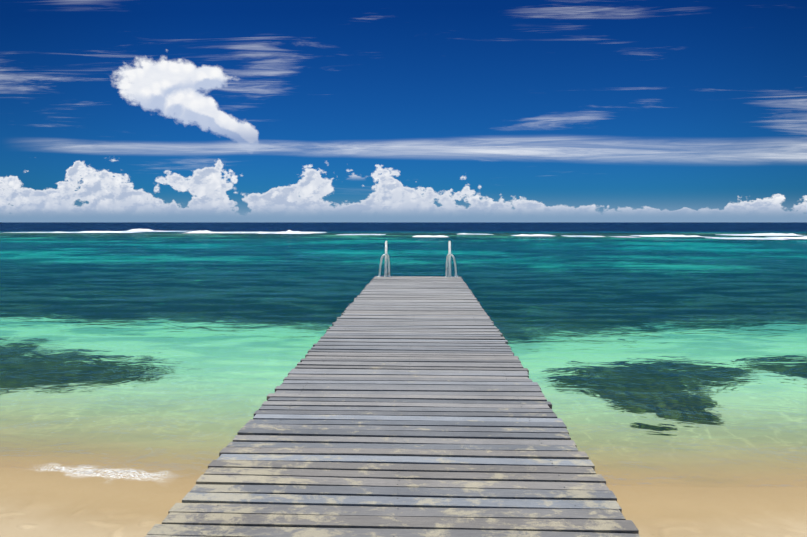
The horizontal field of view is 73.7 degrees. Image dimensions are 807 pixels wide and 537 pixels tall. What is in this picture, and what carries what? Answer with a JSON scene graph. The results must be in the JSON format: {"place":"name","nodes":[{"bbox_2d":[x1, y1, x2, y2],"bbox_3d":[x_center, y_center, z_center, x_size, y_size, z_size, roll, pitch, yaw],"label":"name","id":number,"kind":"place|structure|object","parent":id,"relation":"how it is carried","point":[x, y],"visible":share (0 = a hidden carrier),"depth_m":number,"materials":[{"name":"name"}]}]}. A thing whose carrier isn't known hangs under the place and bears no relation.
{"place":"outdoors","nodes":[
{"label":"outdoors","id":0,"kind":"place"},
{"bbox_2d":[0,222,806,487],"bbox_3d":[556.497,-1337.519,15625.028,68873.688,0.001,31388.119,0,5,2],"label":"sea water","id":1,"kind":"structure","parent":0,"point":[175,350],"depth_m":10.12,"materials":[{"name":"teal liquid"}]},
{"bbox_2d":[145,276,639,536],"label":"jetty","id":2,"kind":"object","parent":1,"relation":"in","point":[406,406],"visible":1,"depth_m":3.61,"materials":[{"name":"grey wood"}]},
{"bbox_2d":[377,241,390,276],"bbox_3d":[-0.536,0.469,15.087,0.395,2.506,0.275,0,5,2],"label":"handrail","id":3,"kind":"object","parent":2,"relation":"attached to","point":[386,255],"visible":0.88,"depth_m":14.93,"materials":[{"name":"silver metal"}]},
{"bbox_2d":[445,241,457,276],"bbox_3d":[1.336,0.475,15.021,0.395,2.506,0.275,0,5,2],"label":"handrail","id":4,"kind":"object","parent":2,"relation":"attached to","point":[448,267],"visible":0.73,"depth_m":14.87,"materials":[{"name":"silver metal"}]},
{"bbox_2d":[27,228,806,238],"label":"breaking waves","id":5,"kind":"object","parent":1,"relation":"in","point":[299,232],"depth_m":83.65,"materials":[{"name":"liquid"}]},
{"bbox_2d":[0,467,806,536],"bbox_3d":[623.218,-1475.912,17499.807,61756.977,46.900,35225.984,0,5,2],"label":"sand beach","id":6,"kind":"structure","parent":0,"point":[44,503],"depth_m":3.73,"materials":[{"name":"beige sand"}]},
{"bbox_2d":[0,0,806,221],"label":"sky","id":7,"kind":"structure","parent":0,"point":[111,110],"materials":[{"name":"blue"}]}
]}

